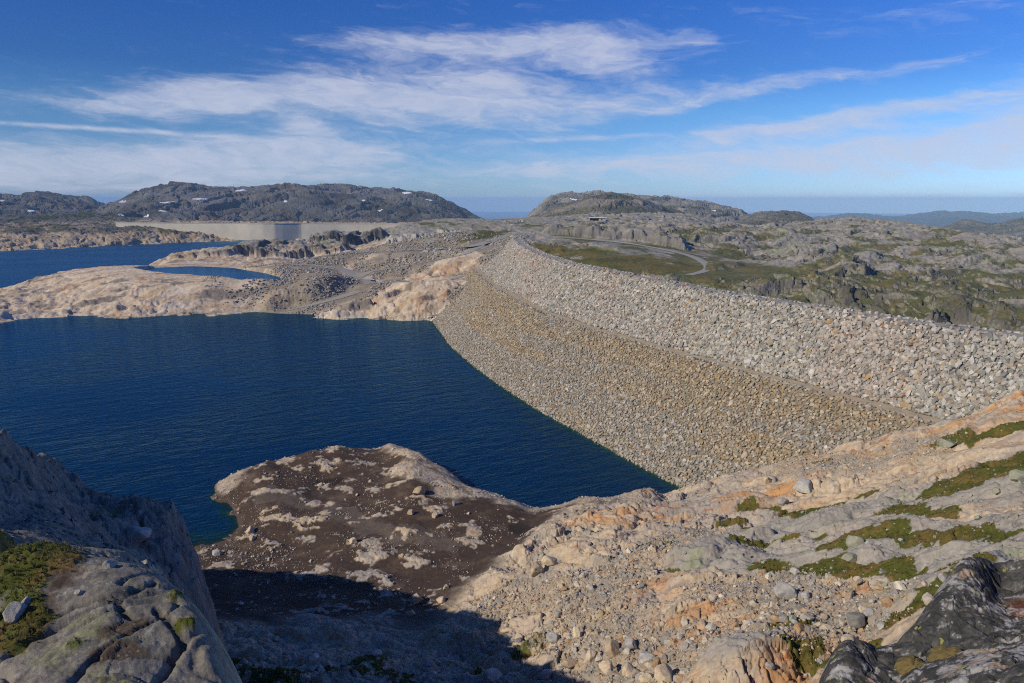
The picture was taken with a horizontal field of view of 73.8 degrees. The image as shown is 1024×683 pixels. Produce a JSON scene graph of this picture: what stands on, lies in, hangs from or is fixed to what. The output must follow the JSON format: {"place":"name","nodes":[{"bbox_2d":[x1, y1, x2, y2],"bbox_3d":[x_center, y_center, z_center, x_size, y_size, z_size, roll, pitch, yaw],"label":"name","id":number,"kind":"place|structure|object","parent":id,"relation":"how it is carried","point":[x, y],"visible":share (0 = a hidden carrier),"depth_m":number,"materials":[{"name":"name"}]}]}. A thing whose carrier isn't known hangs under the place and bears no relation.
{"place":"outdoors","nodes":[
{"label":"outdoors","id":0,"kind":"place"},
{"bbox_2d":[0,191,105,214],"bbox_3d":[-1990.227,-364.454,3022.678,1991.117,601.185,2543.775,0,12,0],"label":"mountain","id":1,"kind":"structure","parent":0,"point":[42,202],"depth_m":2605.82,"materials":[{"name":"stone"}]},
{"bbox_2d":[0,429,242,682],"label":"hill","id":2,"kind":"structure","parent":0,"point":[124,616],"depth_m":11.82,"materials":[{"name":"stone"}]},
{"bbox_2d":[2,601,27,623],"bbox_3d":[-8.045,4.378,11.041,0.303,0.356,0.353,0,12,0],"label":"boulder","id":3,"kind":"object","parent":2,"relation":"on","point":[13,611],"visible":0.96,"depth_m":10.94,"materials":[{"name":"stone"}]},
{"bbox_2d":[21,596,30,604],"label":"boulder","id":4,"kind":"object","parent":2,"relation":"on","point":[27,600],"visible":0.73,"depth_m":11.24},
{"bbox_2d":[74,589,83,595],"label":"boulder","id":5,"kind":"object","parent":2,"relation":"on","point":[77,592],"visible":1,"depth_m":11.40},
{"bbox_2d":[102,560,117,568],"bbox_3d":[-7.329,4.071,12.427,0.200,0.214,0.243,0,12,0],"label":"boulder","id":6,"kind":"object","parent":2,"relation":"on","point":[106,564],"visible":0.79,"depth_m":12.36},
{"bbox_2d":[126,526,151,542],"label":"boulder","id":7,"kind":"object","parent":2,"relation":"on","point":[135,534],"visible":0.99,"depth_m":73.74,"materials":[{"name":"stone"}]},
{"bbox_2d":[0,212,410,250],"bbox_3d":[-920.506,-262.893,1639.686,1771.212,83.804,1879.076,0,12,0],"label":"shore","id":8,"kind":"structure","parent":0,"point":[55,230],"depth_m":1167.36,"materials":[{"name":"stone"}]},
{"bbox_2d":[115,222,404,239],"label":"concrete dam","id":9,"kind":"structure","parent":8,"relation":"on","point":[261,231],"depth_m":1219.29,"materials":[{"name":"grey"}]},
{"bbox_2d":[144,266,280,279],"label":"pond water","id":10,"kind":"structure","parent":0,"point":[235,273],"depth_m":513.07,"materials":[{"name":"liquid"}]},
{"bbox_2d":[96,181,469,222],"bbox_3d":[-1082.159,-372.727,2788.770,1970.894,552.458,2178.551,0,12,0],"label":"mountain","id":11,"kind":"structure","parent":0,"point":[331,203],"depth_m":2397.09,"materials":[{"name":"stone"}]},
{"bbox_2d":[286,263,374,310],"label":"road","id":12,"kind":"structure","parent":0,"point":[350,273],"depth_m":479.11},
{"bbox_2d":[369,277,461,283],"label":"road","id":13,"kind":"structure","parent":0,"point":[433,281],"depth_m":458.32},
{"bbox_2d":[357,245,483,276],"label":"road","id":14,"kind":"structure","parent":0,"point":[472,249],"depth_m":501.50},
{"bbox_2d":[449,201,483,218],"bbox_3d":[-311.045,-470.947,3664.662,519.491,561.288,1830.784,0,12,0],"label":"mountain","id":15,"kind":"structure","parent":0,"point":[469,214],"depth_m":3464.13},
{"bbox_2d":[438,234,515,249],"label":"road","id":16,"kind":"structure","parent":0,"point":[486,242],"depth_m":532.31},
{"bbox_2d":[0,212,1023,415],"bbox_3d":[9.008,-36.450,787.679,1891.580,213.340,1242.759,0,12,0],"label":"plateau","id":17,"kind":"structure","parent":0,"point":[921,271],"depth_m":462.78,"materials":[{"name":"stone"}]},
{"bbox_2d":[202,231,532,320],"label":"quarry rubble","id":18,"kind":"object","parent":17,"relation":"on","point":[286,269],"visible":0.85,"depth_m":502.20,"materials":[{"name":"stone"}]},
{"bbox_2d":[589,217,605,220],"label":"cabin","id":19,"kind":"object","parent":17,"relation":"on","point":[597,218],"visible":0.94,"depth_m":837.50,"materials":[{"name":"concrete"}]},
{"bbox_2d":[544,235,674,252],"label":"guard rail","id":20,"kind":"object","parent":17,"relation":"on","point":[614,241],"visible":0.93,"depth_m":537.79,"materials":[{"name":"silver metal"}]},
{"bbox_2d":[435,236,1023,487],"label":"rockfill dam","id":21,"kind":"structure","parent":17,"relation":"on","point":[890,407],"depth_m":184.81,"materials":[{"name":"stone"}]},
{"bbox_2d":[432,235,1023,488],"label":"facing blocks","id":22,"kind":"structure","parent":21,"relation":"on","point":[515,266],"depth_m":201.39,"materials":[{"name":"stone"}]},
{"bbox_2d":[849,348,856,355],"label":"facing block","id":23,"kind":"structure","parent":21,"relation":"on","point":[852,352],"depth_m":170.42,"materials":[{"name":"stone"}]},
{"bbox_2d":[866,332,872,338],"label":"facing block","id":24,"kind":"structure","parent":21,"relation":"on","point":[869,335],"depth_m":168.84,"materials":[{"name":"stone"}]},
{"bbox_2d":[917,387,925,395],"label":"facing block","id":25,"kind":"structure","parent":21,"relation":"on","point":[921,392],"depth_m":153.61,"materials":[{"name":"stone"}]},
{"bbox_2d":[930,346,938,352],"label":"facing block","id":26,"kind":"structure","parent":21,"relation":"on","point":[933,349],"depth_m":155.48,"materials":[{"name":"stone"}]},
{"bbox_2d":[932,380,938,388],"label":"facing block","id":27,"kind":"structure","parent":21,"relation":"on","point":[935,384],"depth_m":152.26,"materials":[{"name":"stone"}]},
{"bbox_2d":[971,343,977,351],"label":"facing block","id":28,"kind":"structure","parent":21,"relation":"on","point":[974,346],"depth_m":149.78,"materials":[{"name":"stone"}]},
{"bbox_2d":[985,331,992,338],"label":"facing block","id":29,"kind":"structure","parent":21,"relation":"on","point":[989,334],"depth_m":148.91,"materials":[{"name":"stone"}]},
{"bbox_2d":[0,0,1023,213],"label":"sky","id":30,"kind":"structure","parent":0,"point":[804,106],"materials":[{"name":"blue"}]},
{"bbox_2d":[529,191,684,217],"bbox_3d":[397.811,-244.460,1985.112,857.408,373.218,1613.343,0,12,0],"label":"hill","id":31,"kind":"structure","parent":0,"point":[611,202],"depth_m":1638.22,"materials":[{"name":"stone"}]},
{"bbox_2d":[191,390,1023,682],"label":"terrain","id":32,"kind":"structure","parent":0,"point":[573,548],"depth_m":107.55,"materials":[{"name":"stone"}]},
{"bbox_2d":[212,549,220,555],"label":"boulder","id":33,"kind":"object","parent":32,"relation":"on","point":[215,552],"visible":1,"depth_m":137.54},
{"bbox_2d":[245,526,254,533],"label":"boulder","id":34,"kind":"object","parent":32,"relation":"on","point":[250,530],"visible":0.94,"depth_m":146.34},
{"bbox_2d":[309,665,316,672],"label":"loose stone","id":35,"kind":"object","parent":32,"relation":"on","point":[312,669],"visible":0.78,"depth_m":76.19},
{"bbox_2d":[309,652,318,660],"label":"loose stone","id":36,"kind":"object","parent":32,"relation":"on","point":[314,656],"visible":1,"depth_m":82.02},
{"bbox_2d":[317,665,324,672],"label":"loose stone","id":37,"kind":"object","parent":32,"relation":"on","point":[320,668],"visible":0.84,"depth_m":76.36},
{"bbox_2d":[349,537,357,544],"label":"boulder","id":38,"kind":"object","parent":32,"relation":"on","point":[352,540],"visible":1,"depth_m":136.88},
{"bbox_2d":[371,649,381,655],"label":"loose stone","id":39,"kind":"object","parent":32,"relation":"on","point":[376,652],"visible":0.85,"depth_m":84.54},
{"bbox_2d":[404,646,416,653],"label":"boulder","id":40,"kind":"object","parent":32,"relation":"on","point":[409,649],"visible":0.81,"depth_m":90.20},
{"bbox_2d":[410,594,422,603],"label":"boulder","id":41,"kind":"object","parent":32,"relation":"on","point":[415,598],"visible":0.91,"depth_m":113.46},
{"bbox_2d":[413,486,425,493],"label":"boulder","id":42,"kind":"object","parent":32,"relation":"on","point":[419,490],"visible":1,"depth_m":155.06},
{"bbox_2d":[423,659,431,666],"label":"boulder","id":43,"kind":"object","parent":32,"relation":"on","point":[427,662],"visible":0.97,"depth_m":84.16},
{"bbox_2d":[436,596,444,603],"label":"boulder","id":44,"kind":"object","parent":32,"relation":"on","point":[440,600],"visible":1,"depth_m":111.99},
{"bbox_2d":[452,500,460,505],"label":"boulder","id":45,"kind":"object","parent":32,"relation":"on","point":[455,502],"visible":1,"depth_m":150.45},
{"bbox_2d":[482,668,500,682],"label":"boulder","id":46,"kind":"object","parent":32,"relation":"on","point":[490,675],"visible":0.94,"depth_m":71.97,"materials":[{"name":"stone"}]},
{"bbox_2d":[0,420,1023,682],"bbox_3d":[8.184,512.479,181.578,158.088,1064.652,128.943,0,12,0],"label":"grass","id":47,"kind":"structure","parent":32,"relation":"on","point":[64,550],"depth_m":49.69,"materials":[{"name":"plant"}]},
{"bbox_2d":[530,561,543,576],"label":"boulder","id":48,"kind":"object","parent":32,"relation":"on","point":[537,568],"visible":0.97,"depth_m":107.48,"materials":[{"name":"stone"}]},
{"bbox_2d":[539,669,551,680],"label":"boulder","id":49,"kind":"object","parent":32,"relation":"on","point":[545,674],"visible":0.97,"depth_m":71.85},
{"bbox_2d":[541,555,556,566],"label":"boulder","id":50,"kind":"object","parent":32,"relation":"on","point":[547,560],"visible":1,"depth_m":109.90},
{"bbox_2d":[546,633,559,643],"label":"boulder","id":51,"kind":"object","parent":32,"relation":"on","point":[552,638],"visible":1,"depth_m":84.42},
{"bbox_2d":[562,658,577,668],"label":"boulder","id":52,"kind":"object","parent":32,"relation":"on","point":[568,663],"visible":1,"depth_m":75.06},
{"bbox_2d":[572,626,581,637],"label":"boulder","id":53,"kind":"object","parent":32,"relation":"on","point":[577,633],"visible":0.89,"depth_m":81.64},
{"bbox_2d":[586,649,596,662],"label":"boulder","id":54,"kind":"object","parent":32,"relation":"on","point":[591,654],"visible":0.95,"depth_m":73.30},
{"bbox_2d":[595,656,602,661],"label":"loose stone","id":55,"kind":"object","parent":32,"relation":"on","point":[599,659],"visible":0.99,"depth_m":72.36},
{"bbox_2d":[598,660,613,673],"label":"boulder","id":56,"kind":"object","parent":32,"relation":"on","point":[604,666],"visible":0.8,"depth_m":68.49,"materials":[{"name":"stone"}]},
{"bbox_2d":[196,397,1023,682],"bbox_3d":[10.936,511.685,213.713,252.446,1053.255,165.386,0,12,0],"label":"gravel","id":57,"kind":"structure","parent":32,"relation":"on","point":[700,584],"depth_m":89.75,"materials":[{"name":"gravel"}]},
{"bbox_2d":[604,639,619,658],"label":"boulder","id":58,"kind":"object","parent":32,"relation":"on","point":[612,647],"visible":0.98,"depth_m":71.32,"materials":[{"name":"stone"}]},
{"bbox_2d":[623,648,630,654],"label":"loose stone","id":59,"kind":"object","parent":32,"relation":"on","point":[626,651],"visible":1,"depth_m":70.09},
{"bbox_2d":[622,662,634,677],"bbox_3d":[11.156,31.310,64.718,1.371,1.417,1.926,-4,12,-19],"label":"boulder","id":60,"kind":"object","parent":32,"relation":"on","point":[627,668],"visible":0.62,"depth_m":64.36,"materials":[{"name":"stone"}]},
{"bbox_2d":[623,637,636,650],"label":"boulder","id":61,"kind":"object","parent":32,"relation":"on","point":[630,642],"visible":0.94,"depth_m":70.39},
{"bbox_2d":[632,668,639,675],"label":"loose stone","id":62,"kind":"object","parent":32,"relation":"on","point":[635,671],"visible":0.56,"depth_m":63.53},
{"bbox_2d":[638,663,647,671],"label":"loose stone","id":63,"kind":"object","parent":32,"relation":"on","point":[642,667],"visible":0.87,"depth_m":63.44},
{"bbox_2d":[639,672,653,682],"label":"boulder","id":64,"kind":"object","parent":32,"relation":"on","point":[645,678],"visible":0.91,"depth_m":60.07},
{"bbox_2d":[639,651,655,660],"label":"boulder","id":65,"kind":"object","parent":32,"relation":"on","point":[646,655],"visible":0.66,"depth_m":65.86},
{"bbox_2d":[644,661,651,668],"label":"loose stone","id":66,"kind":"object","parent":32,"relation":"on","point":[648,665],"visible":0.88,"depth_m":63.24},
{"bbox_2d":[651,657,660,667],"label":"loose stone","id":67,"kind":"object","parent":32,"relation":"on","point":[656,661],"visible":0.83,"depth_m":62.87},
{"bbox_2d":[654,663,672,682],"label":"boulder","id":68,"kind":"object","parent":32,"relation":"on","point":[663,672],"visible":0.91,"depth_m":58.78,"materials":[{"name":"stone"}]},
{"bbox_2d":[660,655,667,663],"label":"loose stone","id":69,"kind":"object","parent":32,"relation":"on","point":[663,658],"visible":0.91,"depth_m":62.47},
{"bbox_2d":[677,627,686,634],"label":"loose stone","id":70,"kind":"object","parent":32,"relation":"on","point":[681,630],"visible":0.98,"depth_m":67.90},
{"bbox_2d":[679,641,689,649],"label":"loose stone","id":71,"kind":"object","parent":32,"relation":"on","point":[684,645],"visible":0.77,"depth_m":63.03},
{"bbox_2d":[681,617,687,626],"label":"loose stone","id":72,"kind":"object","parent":32,"relation":"on","point":[684,621],"visible":0.88,"depth_m":69.47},
{"bbox_2d":[705,623,715,630],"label":"loose stone","id":73,"kind":"object","parent":32,"relation":"on","point":[710,626],"visible":0.94,"depth_m":65.35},
{"bbox_2d":[729,622,739,629],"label":"loose stone","id":74,"kind":"object","parent":32,"relation":"on","point":[733,625],"visible":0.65,"depth_m":64.19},
{"bbox_2d":[749,599,756,606],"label":"loose stone","id":75,"kind":"object","parent":32,"relation":"on","point":[753,602],"visible":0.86,"depth_m":68.08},
{"bbox_2d":[762,622,769,629],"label":"loose stone","id":76,"kind":"object","parent":32,"relation":"on","point":[765,626],"visible":0.81,"depth_m":56.07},
{"bbox_2d":[762,476,771,483],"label":"boulder","id":77,"kind":"object","parent":32,"relation":"on","point":[766,480],"visible":0.98,"depth_m":143.40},
{"bbox_2d":[765,662,775,669],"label":"loose stone","id":78,"kind":"object","parent":32,"relation":"on","point":[770,665],"visible":1,"depth_m":49.60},
{"bbox_2d":[769,601,778,608],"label":"loose stone","id":79,"kind":"object","parent":32,"relation":"on","point":[773,604],"visible":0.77,"depth_m":66.06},
{"bbox_2d":[769,614,781,623],"bbox_3d":[21.845,22.939,56.171,1.238,0.875,0.785,5,13,24],"label":"loose stone","id":80,"kind":"object","parent":32,"relation":"on","point":[774,618],"visible":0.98,"depth_m":56.07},
{"bbox_2d":[771,594,779,602],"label":"loose stone","id":81,"kind":"object","parent":32,"relation":"on","point":[774,597],"visible":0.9,"depth_m":67.31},
{"bbox_2d":[776,498,788,505],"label":"boulder","id":82,"kind":"object","parent":32,"relation":"on","point":[781,501],"visible":0.98,"depth_m":121.90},
{"bbox_2d":[773,582,797,599],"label":"boulder","id":83,"kind":"object","parent":32,"relation":"on","point":[781,590],"visible":0.96,"depth_m":67.33,"materials":[{"name":"stone"}]},
{"bbox_2d":[790,567,799,573],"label":"loose stone","id":84,"kind":"object","parent":32,"relation":"on","point":[793,570],"visible":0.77,"depth_m":78.50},
{"bbox_2d":[793,623,804,633],"bbox_3d":[22.422,22.378,53.204,1.022,0.905,0.724,-5,13,-23],"label":"loose stone","id":85,"kind":"object","parent":32,"relation":"on","point":[799,628],"visible":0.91,"depth_m":52.94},
{"bbox_2d":[796,603,806,610],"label":"boulder","id":86,"kind":"object","parent":32,"relation":"on","point":[799,606],"visible":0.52,"depth_m":62.61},
{"bbox_2d":[793,478,812,493],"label":"boulder","id":87,"kind":"object","parent":32,"relation":"on","point":[802,485],"visible":1,"depth_m":127.43,"materials":[{"name":"stone"}]},
{"bbox_2d":[800,591,809,598],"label":"loose stone","id":88,"kind":"object","parent":32,"relation":"on","point":[804,594],"visible":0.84,"depth_m":66.23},
{"bbox_2d":[800,613,812,619],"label":"loose stone","id":89,"kind":"object","parent":32,"relation":"on","point":[805,615],"visible":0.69,"depth_m":55.01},
{"bbox_2d":[813,589,819,596],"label":"loose stone","id":90,"kind":"object","parent":32,"relation":"on","point":[816,592],"visible":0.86,"depth_m":66.17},
{"bbox_2d":[820,613,827,620],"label":"loose stone","id":91,"kind":"object","parent":32,"relation":"on","point":[824,616],"visible":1,"depth_m":55.94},
{"bbox_2d":[819,623,832,630],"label":"loose stone","id":92,"kind":"object","parent":32,"relation":"on","point":[823,627],"visible":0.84,"depth_m":52.95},
{"bbox_2d":[834,580,843,587],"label":"loose stone","id":93,"kind":"object","parent":32,"relation":"on","point":[840,583],"visible":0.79,"depth_m":67.04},
{"bbox_2d":[841,634,854,641],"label":"loose stone","id":94,"kind":"object","parent":32,"relation":"on","point":[847,637],"visible":0.52,"depth_m":50.56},
{"bbox_2d":[841,552,856,562],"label":"boulder","id":95,"kind":"object","parent":32,"relation":"on","point":[850,557],"visible":1,"depth_m":75.26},
{"bbox_2d":[846,535,863,547],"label":"boulder","id":96,"kind":"object","parent":32,"relation":"on","point":[853,541],"visible":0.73,"depth_m":79.28,"materials":[{"name":"stone"}]},
{"bbox_2d":[846,612,865,629],"bbox_3d":[26.902,21.838,53.322,1.259,1.301,1.777,4,12,18],"label":"boulder","id":97,"kind":"object","parent":32,"relation":"on","point":[856,620],"visible":0.98,"depth_m":52.84,"materials":[{"name":"stone"}]},
{"bbox_2d":[853,576,862,584],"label":"loose stone","id":98,"kind":"object","parent":32,"relation":"on","point":[857,580],"visible":1,"depth_m":65.43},
{"bbox_2d":[864,608,873,616],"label":"loose stone","id":99,"kind":"object","parent":32,"relation":"on","point":[868,612],"visible":0.99,"depth_m":53.30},
{"bbox_2d":[869,584,880,592],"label":"loose stone","id":100,"kind":"object","parent":32,"relation":"on","point":[872,587],"visible":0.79,"depth_m":56.64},
{"bbox_2d":[873,585,883,590],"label":"loose stone","id":101,"kind":"object","parent":32,"relation":"on","point":[878,587],"visible":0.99,"depth_m":56.37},
{"bbox_2d":[877,621,884,629],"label":"loose stone","id":102,"kind":"object","parent":32,"relation":"on","point":[880,625],"visible":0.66,"depth_m":50.89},
{"bbox_2d":[880,597,892,607],"bbox_3d":[29.164,20.258,53.064,0.727,0.933,1.087,3,12,13],"label":"loose stone","id":103,"kind":"object","parent":32,"relation":"on","point":[886,602],"visible":0.97,"depth_m":52.82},
{"bbox_2d":[890,589,898,595],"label":"loose stone","id":104,"kind":"object","parent":32,"relation":"on","point":[894,591],"visible":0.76,"depth_m":54.17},
{"bbox_2d":[893,581,906,589],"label":"loose stone","id":105,"kind":"object","parent":32,"relation":"on","point":[899,585],"visible":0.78,"depth_m":55.04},
{"bbox_2d":[819,556,1023,682],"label":"lichen rock","id":106,"kind":"object","parent":32,"relation":"on","point":[974,609],"visible":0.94,"depth_m":7.09,"materials":[{"name":"stone"}]},
{"bbox_2d":[894,655,925,675],"bbox_3d":[4.013,3.258,6.859,0.313,0.228,0.321,0,12,0],"label":"moss cushion","id":107,"kind":"object","parent":106,"relation":"on","point":[904,665],"visible":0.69,"depth_m":6.82,"materials":[{"name":"plant"}]},
{"bbox_2d":[927,644,963,661],"bbox_3d":[4.329,3.133,6.804,0.330,0.264,0.344,0,12,0],"label":"moss cushion","id":108,"kind":"object","parent":106,"relation":"on","point":[941,651],"visible":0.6,"depth_m":6.76,"materials":[{"name":"plant"}]},
{"bbox_2d":[922,592,932,605],"bbox_3d":[30.106,18.716,49.474,0.681,0.818,0.976,0,12,0],"label":"loose stone","id":109,"kind":"object","parent":32,"relation":"on","point":[927,597],"visible":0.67,"depth_m":49.30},
{"bbox_2d":[938,573,946,581],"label":"loose stone","id":110,"kind":"object","parent":32,"relation":"on","point":[942,576],"visible":0.75,"depth_m":51.44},
{"bbox_2d":[937,438,955,447],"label":"boulder","id":111,"kind":"object","parent":32,"relation":"on","point":[943,442],"visible":1,"depth_m":120.52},
{"bbox_2d":[991,487,1000,493],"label":"boulder","id":112,"kind":"object","parent":32,"relation":"on","point":[994,490],"visible":1,"depth_m":81.67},
{"bbox_2d":[1009,469,1023,481],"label":"boulder","id":113,"kind":"object","parent":32,"relation":"on","point":[1016,475],"visible":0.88,"depth_m":83.55,"materials":[{"name":"stone"}]},
{"bbox_2d":[516,234,709,274],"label":"road","id":114,"kind":"structure","parent":0,"point":[702,262],"depth_m":454.89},
{"bbox_2d":[526,190,747,222],"bbox_3d":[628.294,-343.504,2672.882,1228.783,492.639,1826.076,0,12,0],"label":"mountain","id":115,"kind":"structure","parent":0,"point":[721,213],"depth_m":2369.21,"materials":[{"name":"stone"}]},
{"bbox_2d":[471,212,909,218],"bbox_3d":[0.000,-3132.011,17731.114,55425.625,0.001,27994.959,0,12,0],"label":"sea","id":116,"kind":"structure","parent":0,"point":[492,215],"depth_m":25440.60,"materials":[{"name":"liquid"}]},
{"bbox_2d":[734,210,813,224],"bbox_3d":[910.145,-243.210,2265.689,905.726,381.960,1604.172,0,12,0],"label":"hill","id":117,"kind":"structure","parent":0,"point":[766,217],"depth_m":1875.54,"materials":[{"name":"stone"}]},
{"bbox_2d":[811,210,1023,226],"bbox_3d":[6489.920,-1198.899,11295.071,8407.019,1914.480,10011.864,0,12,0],"label":"mountain","id":118,"kind":"structure","parent":0,"point":[939,218],"depth_m":10396.41,"materials":[{"name":"stone"}]},
{"bbox_2d":[943,218,1023,235],"bbox_3d":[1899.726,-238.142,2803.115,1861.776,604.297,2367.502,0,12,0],"label":"hill","id":119,"kind":"structure","parent":0,"point":[1014,227],"depth_m":2704.10,"materials":[{"name":"stone"}]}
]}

